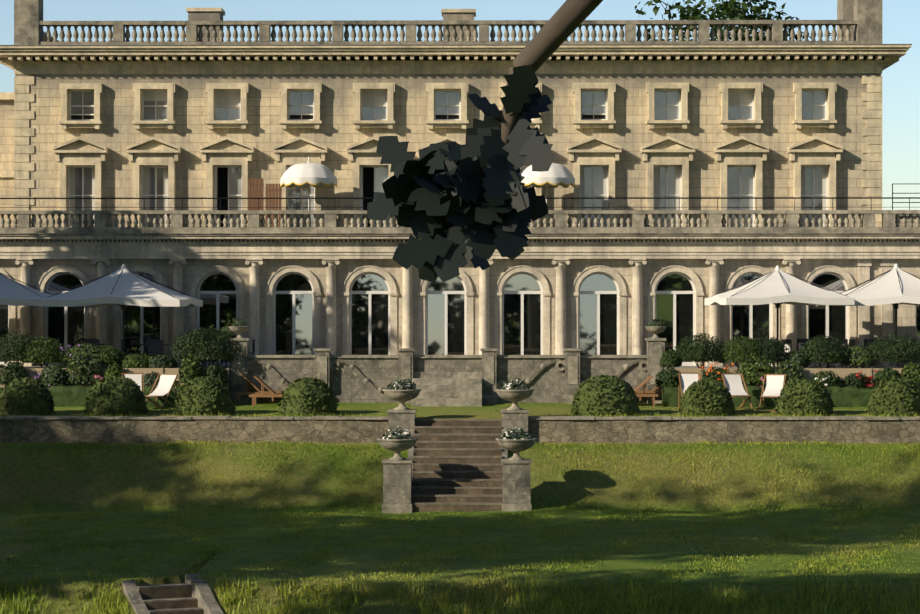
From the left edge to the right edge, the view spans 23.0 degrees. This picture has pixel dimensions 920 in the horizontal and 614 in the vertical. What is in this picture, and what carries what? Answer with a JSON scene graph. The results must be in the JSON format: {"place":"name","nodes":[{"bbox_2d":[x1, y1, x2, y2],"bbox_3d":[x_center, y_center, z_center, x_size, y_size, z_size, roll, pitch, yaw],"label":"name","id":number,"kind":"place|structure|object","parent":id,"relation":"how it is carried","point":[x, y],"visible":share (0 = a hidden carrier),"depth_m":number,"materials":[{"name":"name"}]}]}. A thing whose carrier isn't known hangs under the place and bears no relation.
{"place":"outdoors","nodes":[
{"label":"outdoors","id":0,"kind":"place"},
{"bbox_2d":[68,89,827,226],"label":"windows","id":1,"kind":"structure","parent":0,"point":[667,180],"depth_m":74.77,"materials":[{"name":"grey glass"}]},
{"bbox_2d":[0,403,919,613],"bbox_3d":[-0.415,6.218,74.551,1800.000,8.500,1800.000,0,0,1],"label":"terrain","id":2,"kind":"structure","parent":0,"point":[631,563],"depth_m":54.36,"materials":[{"name":"green plant"}]},
{"bbox_2d":[0,377,55,415],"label":"topiary dome","id":3,"kind":"structure","parent":2,"relation":"on","point":[23,396],"depth_m":60.75,"materials":[{"name":"green plant"}]},
{"bbox_2d":[34,373,51,386],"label":"pink flowers","id":4,"kind":"object","parent":2,"relation":"on","point":[35,377],"visible":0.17,"depth_m":64.06,"materials":[{"name":"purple plant"}]},
{"bbox_2d":[94,375,102,383],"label":"pink flowers","id":5,"kind":"object","parent":2,"relation":"on","point":[98,377],"visible":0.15,"depth_m":63.81,"materials":[{"name":"pink plant"}]},
{"bbox_2d":[83,376,148,415],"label":"topiary dome","id":6,"kind":"structure","parent":2,"relation":"on","point":[113,396],"depth_m":60.69,"materials":[{"name":"green plant"}]},
{"bbox_2d":[122,373,143,393],"bbox_3d":[-9.127,2.357,62.953,0.642,1.016,1.102,0,0,-9],"label":"deckchair","id":7,"kind":"object","parent":2,"relation":"on","point":[136,377],"visible":0.21,"depth_m":63.29,"materials":[{"name":"white fabric"}]},
{"bbox_2d":[144,374,177,411],"bbox_3d":[-8.288,2.369,62.643,0.642,1.016,1.102,0,0,22],"label":"deckchair","id":8,"kind":"object","parent":2,"relation":"on","point":[165,385],"visible":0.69,"depth_m":62.76,"materials":[{"name":"white fabric"}]},
{"bbox_2d":[122,574,223,613],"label":"bank steps","id":9,"kind":"structure","parent":2,"relation":"on","point":[177,598],"depth_m":41.26,"materials":[{"name":"stone"}]},
{"bbox_2d":[173,376,235,415],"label":"topiary dome","id":10,"kind":"structure","parent":2,"relation":"on","point":[210,396],"depth_m":60.69,"materials":[{"name":"green plant"}]},
{"bbox_2d":[235,374,282,403],"bbox_3d":[-5.448,2.337,64.801,1.950,0.872,0.670,0,0,1],"label":"sun lounger","id":11,"kind":"object","parent":2,"relation":"on","point":[255,386],"visible":0.46,"depth_m":64.49,"materials":[{"name":"brown wood"}]},
{"bbox_2d":[249,375,282,406],"bbox_3d":[-4.972,2.374,63.896,1.950,0.872,0.670,0,0,1],"label":"sun lounger","id":12,"kind":"object","parent":2,"relation":"on","point":[271,390],"visible":0.5,"depth_m":63.61,"materials":[{"name":"brown wood"}]},
{"bbox_2d":[277,377,338,416],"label":"topiary dome","id":13,"kind":"structure","parent":2,"relation":"on","point":[307,395],"depth_m":60.68,"materials":[{"name":"green plant"}]},
{"bbox_2d":[382,409,531,512],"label":"garden staircase","id":14,"kind":"structure","parent":2,"relation":"on","point":[462,465],"depth_m":57.52,"materials":[{"name":"stone"}]},
{"bbox_2d":[377,426,417,460],"bbox_3d":[-1.567,3.412,56.612,1.040,0.852,1.040,0,0,1],"label":"planter urn","id":15,"kind":"object","parent":14,"relation":"on","point":[396,443],"visible":1,"depth_m":56.37,"materials":[{"name":"stone"}]},
{"bbox_2d":[382,379,421,409],"bbox_3d":[-1.536,2.282,59.707,1.040,0.871,1.040,0,0,1],"label":"planter urn","id":16,"kind":"object","parent":14,"relation":"on","point":[403,392],"visible":1,"depth_m":59.48,"materials":[{"name":"stone"}]},
{"bbox_2d":[495,378,533,409],"bbox_3d":[1.447,2.292,59.677,1.040,0.853,1.040,0,0,1],"label":"planter urn","id":17,"kind":"object","parent":14,"relation":"on","point":[515,394],"visible":1,"depth_m":59.44,"materials":[{"name":"stone"}]},
{"bbox_2d":[496,426,536,460],"bbox_3d":[1.416,3.409,56.582,1.040,0.857,1.040,0,0,1],"label":"planter urn","id":18,"kind":"object","parent":14,"relation":"on","point":[515,442],"visible":1,"depth_m":56.34,"materials":[{"name":"stone"}]},
{"bbox_2d":[0,411,918,416],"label":"grass blades","id":19,"kind":"object","parent":2,"relation":"on","point":[597,415],"depth_m":60.13,"materials":[{"name":"green plant"}]},
{"bbox_2d":[0,506,919,586],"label":"lawn grass blades","id":20,"kind":"object","parent":2,"relation":"on","point":[147,558],"depth_m":48.20,"materials":[{"name":"green plant"}]},
{"bbox_2d":[0,416,919,442],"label":"retaining wall","id":21,"kind":"structure","parent":2,"relation":"on","point":[372,429],"depth_m":59.52,"materials":[{"name":"stone"}]},
{"bbox_2d":[0,568,919,613],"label":"bank grass blades","id":22,"kind":"object","parent":2,"relation":"on","point":[118,606],"depth_m":41.02,"materials":[{"name":"green plant"}]},
{"bbox_2d":[0,439,919,510],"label":"slope grass blades","id":23,"kind":"object","parent":2,"relation":"on","point":[544,443],"depth_m":57.98,"materials":[{"name":"green plant"}]},
{"bbox_2d":[0,385,919,406],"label":"box hedges","id":24,"kind":"object","parent":2,"relation":"on","point":[70,396],"visible":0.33,"depth_m":63.60,"materials":[{"name":"green plant"}]},
{"bbox_2d":[0,360,28,385],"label":"border plant","id":25,"kind":"object","parent":24,"relation":"on","point":[15,370],"visible":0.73,"depth_m":64.08,"materials":[{"name":"green plant"}]},
{"bbox_2d":[40,363,70,385],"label":"border plant","id":26,"kind":"object","parent":24,"relation":"on","point":[55,376],"visible":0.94,"depth_m":64.06,"materials":[{"name":"green plant"}]},
{"bbox_2d":[65,352,102,383],"bbox_3d":[-10.693,1.726,64.193,1.098,0.920,0.599,0,0,1],"label":"border plant","id":27,"kind":"object","parent":24,"relation":"on","point":[90,369],"visible":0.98,"depth_m":64.06,"materials":[{"name":"green plant"}]},
{"bbox_2d":[104,362,125,378],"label":"border plant","id":28,"kind":"object","parent":24,"relation":"on","point":[116,370],"visible":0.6,"depth_m":64.07,"materials":[{"name":"green plant"}]},
{"bbox_2d":[142,372,160,386],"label":"border plant","id":29,"kind":"object","parent":24,"relation":"on","point":[149,380],"visible":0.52,"depth_m":64.02,"materials":[{"name":"green plant"}]},
{"bbox_2d":[178,354,203,383],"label":"border plant","id":30,"kind":"object","parent":24,"relation":"on","point":[194,368],"visible":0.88,"depth_m":64.05,"materials":[{"name":"green plant"}]},
{"bbox_2d":[204,363,228,385],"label":"border plant","id":31,"kind":"object","parent":24,"relation":"on","point":[219,372],"visible":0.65,"depth_m":64.05,"materials":[{"name":"green plant"}]},
{"bbox_2d":[655,366,681,387],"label":"border plant","id":32,"kind":"object","parent":24,"relation":"on","point":[666,378],"visible":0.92,"depth_m":63.88,"materials":[{"name":"green plant"}]},
{"bbox_2d":[703,367,732,383],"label":"border plant","id":33,"kind":"object","parent":24,"relation":"on","point":[710,376],"visible":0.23,"depth_m":63.90,"materials":[{"name":"green plant"}]},
{"bbox_2d":[734,356,774,384],"bbox_3d":[8.380,1.805,64.011,1.262,0.851,0.585,0,0,1],"label":"border plant","id":34,"kind":"object","parent":24,"relation":"on","point":[750,371],"visible":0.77,"depth_m":63.90,"materials":[{"name":"green plant"}]},
{"bbox_2d":[772,359,804,384],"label":"border plant","id":35,"kind":"object","parent":24,"relation":"on","point":[788,368],"visible":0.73,"depth_m":63.87,"materials":[{"name":"green plant"}]},
{"bbox_2d":[811,370,842,386],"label":"border plant","id":36,"kind":"object","parent":24,"relation":"on","point":[832,380],"visible":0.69,"depth_m":63.85,"materials":[{"name":"green plant"}]},
{"bbox_2d":[842,372,870,387],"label":"border plant","id":37,"kind":"object","parent":24,"relation":"on","point":[850,379],"visible":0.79,"depth_m":63.84,"materials":[{"name":"green plant"}]},
{"bbox_2d":[873,367,900,385],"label":"border plant","id":38,"kind":"object","parent":24,"relation":"on","point":[879,376],"visible":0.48,"depth_m":63.85,"materials":[{"name":"green plant"}]},
{"bbox_2d":[900,362,919,384],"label":"border plant","id":39,"kind":"object","parent":24,"relation":"on","point":[911,372],"visible":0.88,"depth_m":63.79,"materials":[{"name":"green plant"}]},
{"bbox_2d":[0,92,919,241],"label":"house wings","id":40,"kind":"object","parent":2,"relation":"on","point":[7,162],"visible":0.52,"depth_m":79.71},
{"bbox_2d":[6,338,918,406],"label":"terrace platform","id":41,"kind":"structure","parent":2,"relation":"on","point":[458,380],"depth_m":65.00,"materials":[{"name":"stone"}]},
{"bbox_2d":[0,273,54,366],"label":"parasol","id":42,"kind":"object","parent":41,"relation":"on","point":[13,293],"visible":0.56,"depth_m":67.40,"materials":[{"name":"fabric"}]},
{"bbox_2d":[58,339,105,353],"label":"patio furniture","id":43,"kind":"object","parent":41,"relation":"on","point":[93,341],"visible":0.08,"depth_m":68.22,"materials":[{"name":"grey"}]},
{"bbox_2d":[39,264,202,367],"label":"parasol","id":44,"kind":"object","parent":41,"relation":"on","point":[123,286],"visible":0.98,"depth_m":67.00,"materials":[{"name":"fabric"}]},
{"bbox_2d":[121,339,185,357],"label":"patio furniture","id":45,"kind":"object","parent":41,"relation":"on","point":[153,347],"visible":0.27,"depth_m":67.70,"materials":[{"name":"grey"}]},
{"bbox_2d":[203,339,254,367],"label":"patio furniture","id":46,"kind":"object","parent":41,"relation":"on","point":[253,347],"visible":0.15,"depth_m":69.28,"materials":[{"name":"grey"}]},
{"bbox_2d":[229,319,250,337],"bbox_3d":[-6.359,0.621,65.150,0.645,0.554,0.645,0,0,1],"label":"parapet urn","id":47,"kind":"object","parent":41,"relation":"on","point":[238,329],"visible":1,"depth_m":65.00,"materials":[{"name":"stone"}]},
{"bbox_2d":[0,210,919,365],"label":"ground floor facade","id":48,"kind":"structure","parent":41,"relation":"on","point":[331,260],"depth_m":71.22,"materials":[{"name":"beige stone"}]},
{"bbox_2d":[248,178,281,226],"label":"balcony timber screens","id":49,"kind":"object","parent":48,"relation":"on","point":[254,185],"visible":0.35,"depth_m":73.41,"materials":[{"name":"brown wood"}]},
{"bbox_2d":[280,157,336,209],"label":"parasol","id":50,"kind":"object","parent":48,"relation":"on","point":[307,175],"visible":0.92,"depth_m":72.56,"materials":[{"name":"fabric"}]},
{"bbox_2d":[0,0,911,226],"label":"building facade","id":51,"kind":"structure","parent":48,"relation":"on","point":[190,142],"depth_m":74.48,"materials":[{"name":"beige stone"}]},
{"bbox_2d":[0,197,919,225],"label":"balcony railing","id":52,"kind":"object","parent":48,"relation":"on","point":[564,207],"visible":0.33,"depth_m":71.35,"materials":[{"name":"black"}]},
{"bbox_2d":[521,163,574,202],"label":"parasol","id":53,"kind":"object","parent":48,"relation":"on","point":[555,175],"visible":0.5,"depth_m":72.44,"materials":[{"name":"fabric"}]},
{"bbox_2d":[0,368,919,389],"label":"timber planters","id":54,"kind":"object","parent":41,"relation":"on","point":[842,373],"visible":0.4,"depth_m":64.28,"materials":[{"name":"wood"}]},
{"bbox_2d":[0,331,45,364],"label":"planter shrub","id":55,"kind":"object","parent":54,"relation":"on","point":[14,353],"visible":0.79,"depth_m":64.70,"materials":[{"name":"green plant"}]},
{"bbox_2d":[20,336,65,367],"bbox_3d":[-12.045,1.381,65.028,1.404,1.072,1.361,0,0,1],"label":"planter shrub","id":56,"kind":"object","parent":54,"relation":"on","point":[52,356],"visible":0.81,"depth_m":64.67,"materials":[{"name":"green plant"}]},
{"bbox_2d":[58,344,84,367],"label":"purple flowers","id":57,"kind":"object","parent":54,"relation":"on","point":[62,352],"visible":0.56,"depth_m":64.55,"materials":[{"name":"purple plant"}]},
{"bbox_2d":[62,343,108,364],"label":"planter shrub","id":58,"kind":"object","parent":54,"relation":"on","point":[88,348],"visible":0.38,"depth_m":64.70,"materials":[{"name":"green plant"}]},
{"bbox_2d":[92,345,124,367],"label":"planter shrub","id":59,"kind":"object","parent":54,"relation":"on","point":[112,357],"visible":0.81,"depth_m":64.65,"materials":[{"name":"green plant"}]},
{"bbox_2d":[119,353,152,367],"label":"planter shrub","id":60,"kind":"object","parent":54,"relation":"on","point":[136,360],"visible":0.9,"depth_m":64.66,"materials":[{"name":"green plant"}]},
{"bbox_2d":[146,354,177,367],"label":"planter shrub","id":61,"kind":"object","parent":54,"relation":"on","point":[161,361],"visible":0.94,"depth_m":64.64,"materials":[{"name":"green plant"}]},
{"bbox_2d":[170,327,240,367],"bbox_3d":[-7.305,1.241,65.003,2.089,1.357,1.417,0,0,1],"label":"planter shrub","id":62,"kind":"object","parent":54,"relation":"on","point":[203,347],"visible":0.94,"depth_m":64.59,"materials":[{"name":"green plant"}]},
{"bbox_2d":[660,349,681,367],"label":"planter shrub","id":63,"kind":"object","parent":54,"relation":"in","point":[670,358],"visible":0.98,"depth_m":64.65,"materials":[{"name":"green plant"}]},
{"bbox_2d":[674,333,729,367],"bbox_3d":[6.954,1.329,64.905,1.667,1.179,1.416,0,0,1],"label":"planter shrub","id":64,"kind":"object","parent":54,"relation":"on","point":[700,351],"visible":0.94,"depth_m":64.58,"materials":[{"name":"green plant"}]},
{"bbox_2d":[717,335,763,367],"bbox_3d":[8.084,1.361,64.834,1.440,1.114,1.410,0,0,1],"label":"planter shrub","id":65,"kind":"object","parent":54,"relation":"on","point":[739,353],"visible":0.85,"depth_m":64.49,"materials":[{"name":"green plant"}]},
{"bbox_2d":[745,336,789,364],"bbox_3d":[8.837,1.377,64.814,1.284,1.079,1.235,0,0,1],"label":"planter shrub","id":66,"kind":"object","parent":54,"relation":"on","point":[769,351],"visible":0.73,"depth_m":64.49,"materials":[{"name":"green plant"}]},
{"bbox_2d":[782,350,809,367],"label":"planter shrub","id":67,"kind":"object","parent":54,"relation":"on","point":[795,355],"visible":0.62,"depth_m":64.52,"materials":[{"name":"green plant"}]},
{"bbox_2d":[800,335,850,367],"bbox_3d":[10.477,1.365,64.879,1.450,1.106,1.427,0,0,-37],"label":"planter shrub","id":68,"kind":"object","parent":54,"relation":"on","point":[833,351],"visible":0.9,"depth_m":64.51,"materials":[{"name":"green plant"}]},
{"bbox_2d":[840,345,876,367],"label":"planter shrub","id":69,"kind":"object","parent":54,"relation":"on","point":[858,357],"visible":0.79,"depth_m":64.54,"materials":[{"name":"green plant"}]},
{"bbox_2d":[865,333,919,367],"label":"planter shrub","id":70,"kind":"object","parent":54,"relation":"on","point":[883,349],"visible":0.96,"depth_m":64.53,"materials":[{"name":"green plant"}]},
{"bbox_2d":[645,319,665,337],"bbox_3d":[5.640,0.617,65.030,0.645,0.561,0.645,0,0,1],"label":"parapet urn","id":71,"kind":"object","parent":41,"relation":"on","point":[654,328],"visible":1,"depth_m":64.89,"materials":[{"name":"stone"}]},
{"bbox_2d":[725,339,791,367],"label":"dining set","id":72,"kind":"object","parent":41,"relation":"on","point":[789,344],"visible":0.06,"depth_m":68.64,"materials":[{"name":"grey"}]},
{"bbox_2d":[704,265,854,367],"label":"parasol","id":73,"kind":"object","parent":41,"relation":"on","point":[777,287],"visible":0.98,"depth_m":66.72,"materials":[{"name":"fabric"}]},
{"bbox_2d":[782,339,847,367],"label":"dining set","id":74,"kind":"object","parent":41,"relation":"on","point":[800,342],"visible":0.29,"depth_m":69.31,"materials":[{"name":"grey"}]},
{"bbox_2d":[828,263,919,367],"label":"parasol","id":75,"kind":"object","parent":41,"relation":"on","point":[896,284],"visible":0.83,"depth_m":67.27,"materials":[{"name":"fabric"}]},
{"bbox_2d":[849,339,915,367],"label":"dining set","id":76,"kind":"object","parent":41,"relation":"on","point":[852,342],"visible":0.21,"depth_m":68.62,"materials":[{"name":"grey"}]},
{"bbox_2d":[570,374,639,416],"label":"topiary dome","id":77,"kind":"structure","parent":2,"relation":"on","point":[602,395],"depth_m":60.50,"materials":[{"name":"green plant"}]},
{"bbox_2d":[634,375,657,405],"bbox_3d":[4.617,2.366,64.000,1.950,0.872,0.670,0,0,1],"label":"sun lounger","id":78,"kind":"object","parent":2,"relation":"on","point":[651,395],"visible":0.42,"depth_m":63.70,"materials":[{"name":"brown wood"}]},
{"bbox_2d":[635,387,660,403],"bbox_3d":[5.263,2.329,64.894,1.950,0.872,0.670,0,0,1],"label":"sun lounger","id":79,"kind":"object","parent":2,"relation":"on","point":[653,390],"visible":0.15,"depth_m":64.56,"materials":[{"name":"brown wood"}]},
{"bbox_2d":[678,373,700,407],"bbox_3d":[6.454,2.349,62.996,0.666,1.016,1.128,0,0,1],"label":"deckchair","id":80,"kind":"object","parent":2,"relation":"on","point":[687,380],"visible":0.48,"depth_m":63.27,"materials":[{"name":"white fabric"}]},
{"bbox_2d":[679,378,734,416],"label":"topiary dome","id":81,"kind":"structure","parent":2,"relation":"on","point":[706,396],"depth_m":60.60,"materials":[{"name":"green plant"}]},
{"bbox_2d":[698,362,734,382],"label":"orange flowers","id":82,"kind":"object","parent":2,"relation":"on","point":[711,370],"visible":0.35,"depth_m":63.81,"materials":[{"name":"orange plant"}]},
{"bbox_2d":[634,0,831,40],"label":"tree","id":83,"kind":"object","parent":2,"relation":"on","point":[737,12],"visible":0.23,"depth_m":107.82,"materials":[{"name":"green plant"}]},
{"bbox_2d":[721,373,752,410],"bbox_3d":[7.679,2.361,62.684,0.642,1.016,1.102,0,0,-12],"label":"deckchair","id":84,"kind":"object","parent":2,"relation":"on","point":[733,384],"visible":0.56,"depth_m":62.87,"materials":[{"name":"white fabric"}]},
{"bbox_2d":[756,372,765,388],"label":"pink flowers","id":85,"kind":"object","parent":2,"relation":"on","point":[761,385],"visible":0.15,"depth_m":63.66,"materials":[{"name":"pink plant"}]},
{"bbox_2d":[759,374,785,411],"bbox_3d":[8.649,2.373,62.374,0.642,1.016,1.102,0,0,18],"label":"deckchair","id":86,"kind":"object","parent":2,"relation":"on","point":[774,386],"visible":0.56,"depth_m":62.55,"materials":[{"name":"white fabric"}]},
{"bbox_2d":[775,378,833,416],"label":"topiary dome","id":87,"kind":"structure","parent":2,"relation":"on","point":[801,397],"depth_m":60.55,"materials":[{"name":"green plant"}]},
{"bbox_2d":[854,369,876,395],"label":"red flowers","id":88,"kind":"object","parent":2,"relation":"on","point":[871,385],"visible":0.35,"depth_m":63.74,"materials":[{"name":"red plant"}]},
{"bbox_2d":[865,376,919,416],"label":"topiary dome","id":89,"kind":"structure","parent":2,"relation":"on","point":[891,396],"depth_m":60.48,"materials":[{"name":"green plant"}]},
{"bbox_2d":[0,272,919,365],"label":"arched windows","id":90,"kind":"structure","parent":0,"point":[446,314],"depth_m":71.75,"materials":[{"name":"grey glass"}]},
{"bbox_2d":[0,0,919,209],"label":"sky","id":91,"kind":"structure","parent":0,"point":[900,18],"materials":[{"name":"blue"}]},
{"bbox_2d":[367,0,602,281],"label":"oak branch","id":92,"kind":"object","parent":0,"point":[454,205],"visible":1,"depth_m":3.72,"materials":[{"name":"black plant"}]}
]}

